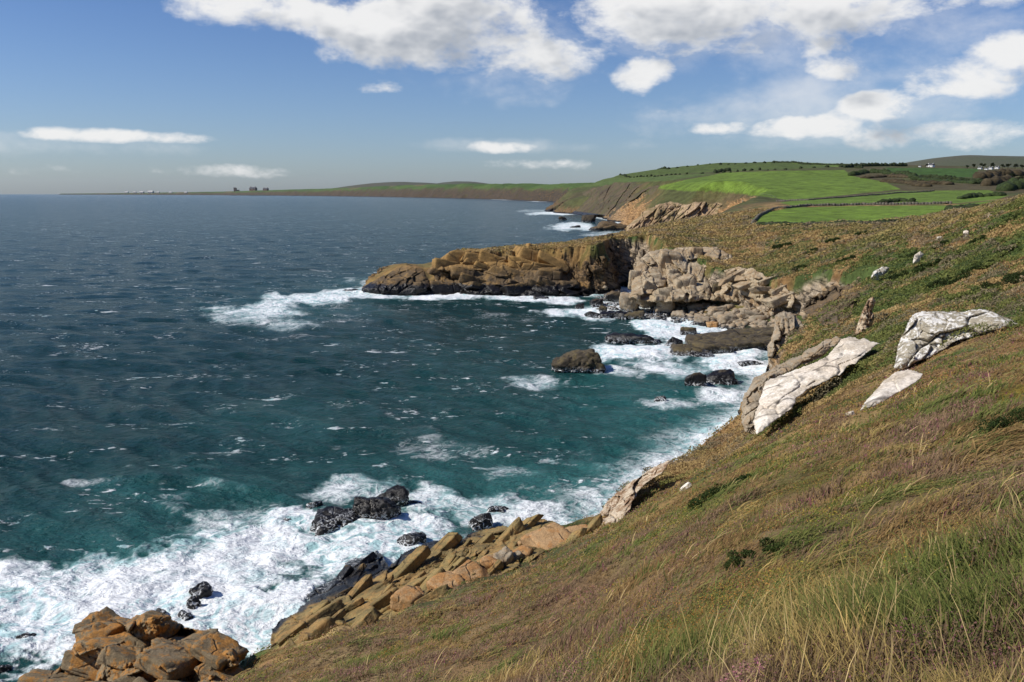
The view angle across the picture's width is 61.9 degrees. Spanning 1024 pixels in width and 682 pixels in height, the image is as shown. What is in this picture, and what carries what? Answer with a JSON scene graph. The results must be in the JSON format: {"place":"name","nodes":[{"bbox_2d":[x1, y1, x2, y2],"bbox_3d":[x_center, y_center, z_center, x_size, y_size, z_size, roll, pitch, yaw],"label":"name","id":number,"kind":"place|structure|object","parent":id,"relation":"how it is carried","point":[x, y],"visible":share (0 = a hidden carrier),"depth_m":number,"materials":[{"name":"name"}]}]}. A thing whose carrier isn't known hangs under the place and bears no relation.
{"place":"outdoors","nodes":[
{"label":"outdoors","id":0,"kind":"place"},
{"bbox_2d":[58,183,591,201],"bbox_3d":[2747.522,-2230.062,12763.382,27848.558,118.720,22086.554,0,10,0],"label":"coast","id":1,"kind":"structure","parent":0,"point":[536,192],"depth_m":6615.36},
{"bbox_2d":[0,194,767,681],"bbox_3d":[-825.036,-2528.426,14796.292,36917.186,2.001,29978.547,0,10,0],"label":"sea","id":2,"kind":"structure","parent":0,"point":[210,390],"depth_m":146.63,"materials":[{"name":"liquid"}]},
{"bbox_2d":[0,664,11,672],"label":"sea rock","id":3,"kind":"object","parent":2,"relation":"in","point":[5,668],"visible":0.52,"depth_m":62.55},
{"bbox_2d":[16,632,36,638],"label":"sea rock","id":4,"kind":"object","parent":2,"relation":"in","point":[25,635],"visible":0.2,"depth_m":67.05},
{"bbox_2d":[177,610,193,620],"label":"sea rock","id":5,"kind":"object","parent":2,"relation":"in","point":[184,615],"visible":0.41,"depth_m":70.91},
{"bbox_2d":[186,596,201,609],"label":"sea rock","id":6,"kind":"object","parent":2,"relation":"in","point":[193,602],"visible":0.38,"depth_m":72.78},
{"bbox_2d":[188,581,212,598],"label":"sea rock","id":7,"kind":"object","parent":2,"relation":"in","point":[202,589],"visible":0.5,"depth_m":74.64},
{"bbox_2d":[306,500,322,508],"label":"sea rock","id":8,"kind":"object","parent":2,"relation":"in","point":[310,505],"visible":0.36,"depth_m":95.60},
{"bbox_2d":[310,506,357,535],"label":"sea rock","id":9,"kind":"object","parent":2,"relation":"in","point":[327,519],"visible":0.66,"depth_m":90.71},
{"bbox_2d":[352,496,400,519],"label":"sea rock","id":10,"kind":"object","parent":2,"relation":"in","point":[381,508],"visible":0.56,"depth_m":92.16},
{"bbox_2d":[377,485,408,506],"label":"sea rock","id":11,"kind":"object","parent":2,"relation":"in","point":[398,495],"visible":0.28,"depth_m":96.55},
{"bbox_2d":[397,531,426,545],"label":"sea rock","id":12,"kind":"object","parent":2,"relation":"in","point":[411,539],"visible":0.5,"depth_m":85.70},
{"bbox_2d":[468,512,492,530],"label":"sea rock","id":13,"kind":"object","parent":2,"relation":"in","point":[483,521],"visible":0.67,"depth_m":90.92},
{"bbox_2d":[487,505,508,512],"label":"sea rock","id":14,"kind":"object","parent":2,"relation":"in","point":[495,508],"visible":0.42,"depth_m":95.21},
{"bbox_2d":[533,295,548,299],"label":"sea rock","id":15,"kind":"object","parent":2,"relation":"in","point":[535,297],"visible":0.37,"depth_m":282.75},
{"bbox_2d":[551,349,605,373],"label":"sea rock","id":16,"kind":"object","parent":2,"relation":"in","point":[589,361],"visible":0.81,"depth_m":168.58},
{"bbox_2d":[581,215,595,221],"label":"sea rock","id":17,"kind":"object","parent":2,"relation":"in","point":[588,218],"visible":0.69,"depth_m":1036.98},
{"bbox_2d":[584,311,599,317],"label":"boulder","id":18,"kind":"object","parent":2,"relation":"in","point":[591,314],"visible":0.97,"depth_m":243.15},
{"bbox_2d":[588,221,626,230],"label":"sea rock","id":19,"kind":"object","parent":2,"relation":"in","point":[607,226],"visible":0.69,"depth_m":803.52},
{"bbox_2d":[598,310,628,319],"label":"sea rock","id":20,"kind":"object","parent":2,"relation":"in","point":[619,314],"visible":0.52,"depth_m":240.61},
{"bbox_2d":[605,332,661,344],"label":"sea rock","id":21,"kind":"object","parent":2,"relation":"in","point":[622,338],"visible":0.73,"depth_m":202.18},
{"bbox_2d":[624,310,644,319],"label":"boulder","id":22,"kind":"object","parent":2,"relation":"in","point":[635,315],"visible":0.98,"depth_m":238.60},
{"bbox_2d":[654,396,666,401],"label":"sea rock","id":23,"kind":"object","parent":2,"relation":"in","point":[659,398],"visible":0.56,"depth_m":145.50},
{"bbox_2d":[664,337,682,345],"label":"sea rock","id":24,"kind":"object","parent":2,"relation":"in","point":[674,340],"visible":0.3,"depth_m":197.25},
{"bbox_2d":[680,327,696,334],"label":"boulder","id":25,"kind":"object","parent":2,"relation":"in","point":[687,330],"visible":0.88,"depth_m":213.67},
{"bbox_2d":[684,372,706,386],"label":"sea rock","id":26,"kind":"object","parent":2,"relation":"in","point":[696,379],"visible":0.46,"depth_m":155.42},
{"bbox_2d":[670,326,773,357],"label":"rock ledge","id":27,"kind":"object","parent":2,"relation":"in","point":[710,344],"visible":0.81,"depth_m":192.93,"materials":[{"name":"stone"}]},
{"bbox_2d":[706,369,737,384],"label":"sea rock","id":28,"kind":"object","parent":2,"relation":"in","point":[723,376],"visible":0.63,"depth_m":157.64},
{"bbox_2d":[737,360,762,366],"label":"sea rock","id":29,"kind":"object","parent":2,"relation":"in","point":[745,363],"visible":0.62,"depth_m":175.64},
{"bbox_2d":[338,182,437,187],"bbox_3d":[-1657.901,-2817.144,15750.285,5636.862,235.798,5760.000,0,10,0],"label":"hill","id":30,"kind":"structure","parent":0,"point":[387,184],"depth_m":14720.53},
{"bbox_2d":[362,265,429,295],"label":"cliff","id":31,"kind":"structure","parent":0,"point":[408,280],"depth_m":298.74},
{"bbox_2d":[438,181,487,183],"bbox_3d":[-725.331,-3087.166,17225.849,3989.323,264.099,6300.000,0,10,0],"label":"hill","id":32,"kind":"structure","parent":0,"point":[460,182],"depth_m":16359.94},
{"bbox_2d":[425,243,587,296],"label":"cliff","id":33,"kind":"structure","parent":0,"point":[524,271],"depth_m":301.99,"materials":[{"name":"stone"}]},
{"bbox_2d":[0,0,1023,193],"label":"sky","id":34,"kind":"structure","parent":0,"point":[97,96],"materials":[{"name":"blue"}]},
{"bbox_2d":[538,233,623,290],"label":"cliff","id":35,"kind":"structure","parent":0,"point":[568,276],"depth_m":314.39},
{"bbox_2d":[545,182,659,218],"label":"cliff","id":36,"kind":"structure","parent":0,"point":[605,200],"depth_m":1282.41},
{"bbox_2d":[220,304,1023,681],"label":"hillside","id":37,"kind":"structure","parent":0,"point":[463,670],"depth_m":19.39,"materials":[{"name":"plant"}]},
{"bbox_2d":[17,606,248,681],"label":"rock outcrop","id":38,"kind":"object","parent":37,"relation":"on","point":[110,645],"visible":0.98,"depth_m":57.58,"materials":[{"name":"stone"}]},
{"bbox_2d":[390,585,423,611],"bbox_3d":[-7.678,19.674,65.068,2.504,1.953,3.321,6,12,32],"label":"stone","id":39,"kind":"object","parent":37,"relation":"on","point":[406,596],"visible":0.68,"depth_m":63.95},
{"bbox_2d":[269,514,602,651],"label":"bedrock ridge","id":40,"kind":"structure","parent":37,"relation":"on","point":[358,592],"depth_m":71.90,"materials":[{"name":"stone"}]},
{"bbox_2d":[426,570,464,591],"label":"stone","id":41,"kind":"object","parent":37,"relation":"on","point":[450,579],"visible":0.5,"depth_m":66.26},
{"bbox_2d":[452,560,490,582],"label":"stone","id":42,"kind":"object","parent":37,"relation":"on","point":[466,569],"visible":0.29,"depth_m":67.68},
{"bbox_2d":[477,555,502,569],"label":"stone","id":43,"kind":"object","parent":37,"relation":"on","point":[487,562],"visible":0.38,"depth_m":69.36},
{"bbox_2d":[493,546,513,566],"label":"stone","id":44,"kind":"object","parent":37,"relation":"on","point":[505,555],"visible":0.39,"depth_m":70.29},
{"bbox_2d":[513,550,522,560],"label":"stone","id":45,"kind":"object","parent":37,"relation":"on","point":[517,554],"visible":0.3,"depth_m":70.78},
{"bbox_2d":[513,545,532,557],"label":"stone","id":46,"kind":"object","parent":37,"relation":"on","point":[525,550],"visible":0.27,"depth_m":71.58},
{"bbox_2d":[517,522,571,550],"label":"stone","id":47,"kind":"object","parent":37,"relation":"on","point":[549,536],"visible":0.48,"depth_m":74.11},
{"bbox_2d":[565,524,587,531],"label":"stone","id":48,"kind":"object","parent":37,"relation":"on","point":[573,528],"visible":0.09,"depth_m":75.90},
{"bbox_2d":[223,327,1023,681],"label":"heath","id":49,"kind":"object","parent":37,"relation":"on","point":[641,625],"visible":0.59,"depth_m":13.48,"materials":[{"name":"brown plant"}]},
{"bbox_2d":[232,335,1023,681],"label":"seed stalks","id":50,"kind":"object","parent":37,"relation":"on","point":[888,673],"visible":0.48,"depth_m":5.26,"materials":[{"name":"beige plant"}]},
{"bbox_2d":[599,460,669,523],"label":"rock outcrop","id":51,"kind":"object","parent":37,"relation":"on","point":[617,506],"visible":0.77,"depth_m":88.60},
{"bbox_2d":[687,483,725,512],"bbox_3d":[5.122,4.170,22.557,1.094,0.944,0.902,0,10,0],"label":"shrub","id":52,"kind":"object","parent":37,"relation":"on","point":[705,494],"visible":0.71,"depth_m":22.40,"materials":[{"name":"green plant"}]},
{"bbox_2d":[720,473,751,489],"bbox_3d":[5.827,3.756,22.238,0.919,0.767,0.692,0,10,0],"label":"shrub","id":53,"kind":"object","parent":37,"relation":"on","point":[745,476],"visible":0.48,"depth_m":22.03,"materials":[{"name":"green plant"}]},
{"bbox_2d":[724,537,787,571],"bbox_3d":[2.650,2.345,9.429,0.677,0.410,0.511,0,10,0],"label":"shrub","id":54,"kind":"object","parent":37,"relation":"on","point":[767,548],"visible":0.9,"depth_m":9.32,"materials":[{"name":"green plant"}]},
{"bbox_2d":[741,336,840,433],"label":"rock outcrop","id":55,"kind":"object","parent":37,"relation":"on","point":[751,399],"visible":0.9,"depth_m":100.63,"materials":[{"name":"stone"}]},
{"bbox_2d":[753,337,879,433],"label":"rock outcrop","id":56,"kind":"object","parent":37,"relation":"on","point":[780,394],"visible":1,"depth_m":89.98,"materials":[{"name":"stone"}]},
{"bbox_2d":[860,369,922,410],"bbox_3d":[17.660,2.274,39.446,1.678,0.965,7.127,7,12,35],"label":"rock outcrop","id":57,"kind":"object","parent":37,"relation":"on","point":[894,383],"visible":0.97,"depth_m":39.38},
{"bbox_2d":[894,309,1019,368],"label":"rock outcrop","id":58,"kind":"object","parent":37,"relation":"on","point":[925,334],"visible":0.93,"depth_m":78.82,"materials":[{"name":"stone"}]},
{"bbox_2d":[973,408,1023,433],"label":"shrub","id":59,"kind":"object","parent":37,"relation":"on","point":[1005,421],"visible":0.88,"depth_m":12.53,"materials":[{"name":"green plant"}]},
{"bbox_2d":[626,202,722,230],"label":"cliff","id":60,"kind":"structure","parent":0,"point":[663,212],"depth_m":741.45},
{"bbox_2d":[628,247,740,309],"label":"cliff","id":61,"kind":"structure","parent":0,"point":[666,278],"depth_m":255.78,"materials":[{"name":"stone"}]},
{"bbox_2d":[711,282,720,293],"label":"boulder","id":62,"kind":"object","parent":61,"relation":"on","point":[715,287],"visible":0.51,"depth_m":249.29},
{"bbox_2d":[362,201,1023,446],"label":"sea cliffs","id":63,"kind":"structure","parent":0,"point":[594,269],"depth_m":280.79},
{"bbox_2d":[595,285,779,328],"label":"rubble","id":64,"kind":"object","parent":63,"relation":"on","point":[756,321],"visible":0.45,"depth_m":234.78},
{"bbox_2d":[589,298,602,307],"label":"boulder","id":65,"kind":"object","parent":64,"relation":"on","point":[596,302],"visible":0.91,"depth_m":264.95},
{"bbox_2d":[605,291,620,302],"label":"boulder","id":66,"kind":"object","parent":64,"relation":"on","point":[612,296],"visible":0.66,"depth_m":276.47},
{"bbox_2d":[619,292,639,311],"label":"boulder","id":67,"kind":"object","parent":64,"relation":"on","point":[627,303],"visible":0.64,"depth_m":253.53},
{"bbox_2d":[653,306,672,314],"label":"boulder","id":68,"kind":"object","parent":64,"relation":"on","point":[658,309],"visible":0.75,"depth_m":247.97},
{"bbox_2d":[671,310,685,319],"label":"boulder","id":69,"kind":"object","parent":64,"relation":"on","point":[676,314],"visible":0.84,"depth_m":239.79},
{"bbox_2d":[694,315,710,324],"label":"boulder","id":70,"kind":"object","parent":64,"relation":"on","point":[699,320],"visible":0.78,"depth_m":229.13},
{"bbox_2d":[706,321,718,327],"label":"boulder","id":71,"kind":"object","parent":64,"relation":"on","point":[710,324],"visible":0.9,"depth_m":223.90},
{"bbox_2d":[712,305,727,312],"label":"boulder","id":72,"kind":"object","parent":64,"relation":"on","point":[720,308],"visible":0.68,"depth_m":237.10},
{"bbox_2d":[717,314,737,323],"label":"boulder","id":73,"kind":"object","parent":64,"relation":"on","point":[729,318],"visible":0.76,"depth_m":224.93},
{"bbox_2d":[739,309,763,318],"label":"boulder","id":74,"kind":"object","parent":64,"relation":"on","point":[746,313],"visible":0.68,"depth_m":224.12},
{"bbox_2d":[456,193,1023,506],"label":"bracken","id":75,"kind":"object","parent":63,"relation":"on","point":[964,217],"visible":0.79,"depth_m":170.94,"materials":[{"name":"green plant"}]},
{"bbox_2d":[772,242,791,248],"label":"gorse bush","id":76,"kind":"object","parent":63,"relation":"on","point":[779,245],"visible":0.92,"depth_m":270.54,"materials":[{"name":"green plant"}]},
{"bbox_2d":[765,311,803,372],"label":"rock outcrop","id":77,"kind":"object","parent":63,"relation":"on","point":[786,323],"visible":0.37,"depth_m":171.60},
{"bbox_2d":[756,218,907,225],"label":"hedge","id":78,"kind":"object","parent":63,"relation":"on","point":[786,222],"visible":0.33,"depth_m":305.05,"materials":[{"name":"green plant"}]},
{"bbox_2d":[836,255,855,262],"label":"gorse bush","id":79,"kind":"object","parent":63,"relation":"on","point":[849,257],"visible":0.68,"depth_m":216.22,"materials":[{"name":"green plant"}]},
{"bbox_2d":[855,297,875,335],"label":"rock outcrop","id":80,"kind":"object","parent":63,"relation":"on","point":[866,319],"visible":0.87,"depth_m":119.10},
{"bbox_2d":[871,266,888,279],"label":"rock outcrop","id":81,"kind":"object","parent":63,"relation":"on","point":[881,271],"visible":0.89,"depth_m":179.30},
{"bbox_2d":[888,269,907,279],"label":"gorse bush","id":82,"kind":"object","parent":63,"relation":"on","point":[893,277],"visible":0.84,"depth_m":175.03,"materials":[{"name":"green plant"}]},
{"bbox_2d":[913,251,923,263],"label":"boulder","id":83,"kind":"object","parent":63,"relation":"on","point":[918,256],"visible":1,"depth_m":181.58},
{"bbox_2d":[911,261,936,272],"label":"gorse bush","id":84,"kind":"object","parent":63,"relation":"on","point":[918,268],"visible":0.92,"depth_m":170.77,"materials":[{"name":"green plant"}]},
{"bbox_2d":[921,277,953,289],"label":"gorse bush","id":85,"kind":"object","parent":63,"relation":"on","point":[931,284],"visible":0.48,"depth_m":146.57,"materials":[{"name":"green plant"}]},
{"bbox_2d":[935,251,964,263],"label":"gorse bush","id":86,"kind":"object","parent":63,"relation":"on","point":[937,260],"visible":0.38,"depth_m":169.33,"materials":[{"name":"green plant"}]},
{"bbox_2d":[940,271,971,285],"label":"gorse bush","id":87,"kind":"object","parent":63,"relation":"on","point":[963,275],"visible":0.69,"depth_m":143.11,"materials":[{"name":"green plant"}]},
{"bbox_2d":[944,203,978,209],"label":"thicket","id":88,"kind":"object","parent":63,"relation":"on","point":[969,205],"visible":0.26,"depth_m":297.67,"materials":[{"name":"green plant"}]},
{"bbox_2d":[967,234,986,246],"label":"gorse bush","id":89,"kind":"object","parent":63,"relation":"on","point":[976,239],"visible":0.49,"depth_m":174.59,"materials":[{"name":"green plant"}]},
{"bbox_2d":[966,259,994,270],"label":"gorse bush","id":90,"kind":"object","parent":63,"relation":"on","point":[977,267],"visible":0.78,"depth_m":146.17,"materials":[{"name":"green plant"}]},
{"bbox_2d":[980,273,1023,288],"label":"gorse bush","id":91,"kind":"object","parent":63,"relation":"on","point":[1008,280],"visible":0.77,"depth_m":120.74,"materials":[{"name":"green plant"}]},
{"bbox_2d":[994,242,1017,257],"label":"gorse bush","id":92,"kind":"object","parent":63,"relation":"on","point":[998,251],"visible":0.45,"depth_m":152.26,"materials":[{"name":"green plant"}]},
{"bbox_2d":[1004,270,1023,278],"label":"gorse bush","id":93,"kind":"object","parent":63,"relation":"on","point":[1019,273],"visible":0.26,"depth_m":123.69,"materials":[{"name":"green plant"}]},
{"bbox_2d":[718,267,794,307],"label":"cliff","id":94,"kind":"structure","parent":0,"point":[752,283],"depth_m":232.13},
{"bbox_2d":[544,161,1023,230],"bbox_3d":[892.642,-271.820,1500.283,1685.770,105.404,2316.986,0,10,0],"label":"farmland","id":95,"kind":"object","parent":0,"point":[740,190],"visible":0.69,"depth_m":791.93,"materials":[{"name":"plant"}]},
{"bbox_2d":[659,161,774,168],"bbox_3d":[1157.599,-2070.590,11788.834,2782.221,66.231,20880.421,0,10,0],"label":"hedge","id":96,"kind":"object","parent":95,"relation":"on","point":[664,167],"depth_m":1665.44,"materials":[{"name":"green plant"}]},
{"bbox_2d":[713,168,731,172],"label":"thicket","id":97,"kind":"object","parent":95,"relation":"on","point":[721,170],"visible":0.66,"depth_m":1348.66,"materials":[{"name":"green plant"}]},
{"bbox_2d":[619,165,842,177],"bbox_3d":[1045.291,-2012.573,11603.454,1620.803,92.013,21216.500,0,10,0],"label":"hedge","id":98,"kind":"object","parent":95,"relation":"on","point":[737,170],"visible":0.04,"depth_m":1326.78,"materials":[{"name":"green plant"}]},
{"bbox_2d":[775,161,863,167],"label":"hedge","id":99,"kind":"object","parent":95,"relation":"on","point":[808,163],"visible":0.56,"depth_m":1367.58,"materials":[{"name":"green plant"}]},
{"bbox_2d":[751,201,951,223],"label":"stone wall","id":100,"kind":"structure","parent":95,"relation":"on","point":[758,216],"depth_m":465.32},
{"bbox_2d":[776,190,934,200],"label":"stone wall","id":101,"kind":"structure","parent":95,"relation":"on","point":[856,195],"depth_m":589.20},
{"bbox_2d":[848,168,885,175],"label":"scrub","id":102,"kind":"object","parent":95,"relation":"on","point":[860,172],"visible":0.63,"depth_m":982.02,"materials":[{"name":"green plant"}]},
{"bbox_2d":[843,162,907,167],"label":"hedge","id":103,"kind":"object","parent":95,"relation":"on","point":[851,165],"visible":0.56,"depth_m":1211.22,"materials":[{"name":"green plant"}]},
{"bbox_2d":[860,173,907,177],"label":"scrub","id":104,"kind":"object","parent":95,"relation":"on","point":[900,175],"visible":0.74,"depth_m":875.83,"materials":[{"name":"green plant"}]},
{"bbox_2d":[877,198,915,202],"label":"thicket","id":105,"kind":"object","parent":95,"relation":"on","point":[889,200],"visible":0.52,"depth_m":498.26,"materials":[{"name":"green plant"}]},
{"bbox_2d":[882,169,916,177],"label":"scrub","id":106,"kind":"object","parent":95,"relation":"on","point":[907,172],"visible":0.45,"depth_m":902.41,"materials":[{"name":"green plant"}]},
{"bbox_2d":[880,179,932,186],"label":"scrub","id":107,"kind":"object","parent":95,"relation":"on","point":[915,183],"visible":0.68,"depth_m":747.52,"materials":[{"name":"green plant"}]},
{"bbox_2d":[894,180,953,184],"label":"scrub","id":108,"kind":"object","parent":95,"relation":"on","point":[940,182],"visible":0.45,"depth_m":739.18,"materials":[{"name":"green plant"}]},
{"bbox_2d":[899,172,982,181],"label":"hedge","id":109,"kind":"object","parent":95,"relation":"on","point":[948,177],"visible":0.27,"depth_m":817.57,"materials":[{"name":"green plant"}]},
{"bbox_2d":[910,176,980,183],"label":"scrub","id":110,"kind":"object","parent":95,"relation":"on","point":[919,178],"visible":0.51,"depth_m":774.90,"materials":[{"name":"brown plant"}]},
{"bbox_2d":[957,191,1006,198],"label":"thicket","id":111,"kind":"object","parent":95,"relation":"on","point":[976,195],"visible":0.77,"depth_m":535.90,"materials":[{"name":"green plant"}]},
{"bbox_2d":[972,169,1023,178],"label":"scrub","id":112,"kind":"object","parent":95,"relation":"on","point":[991,173],"visible":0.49,"depth_m":837.10,"materials":[{"name":"brown plant"}]},
{"bbox_2d":[980,174,1023,185],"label":"scrub","id":113,"kind":"object","parent":95,"relation":"on","point":[995,180],"visible":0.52,"depth_m":705.55,"materials":[{"name":"brown plant"}]},
{"bbox_2d":[996,177,1023,190],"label":"scrub","id":114,"kind":"object","parent":95,"relation":"on","point":[1012,184],"visible":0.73,"depth_m":622.47,"materials":[{"name":"green plant"}]},
{"bbox_2d":[802,284,857,328],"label":"cliff","id":115,"kind":"structure","parent":0,"point":[812,304],"depth_m":179.03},
{"bbox_2d":[907,155,1023,166],"bbox_3d":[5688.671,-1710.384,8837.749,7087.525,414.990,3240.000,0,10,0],"label":"hill","id":116,"kind":"structure","parent":0,"point":[965,160],"depth_m":8371.48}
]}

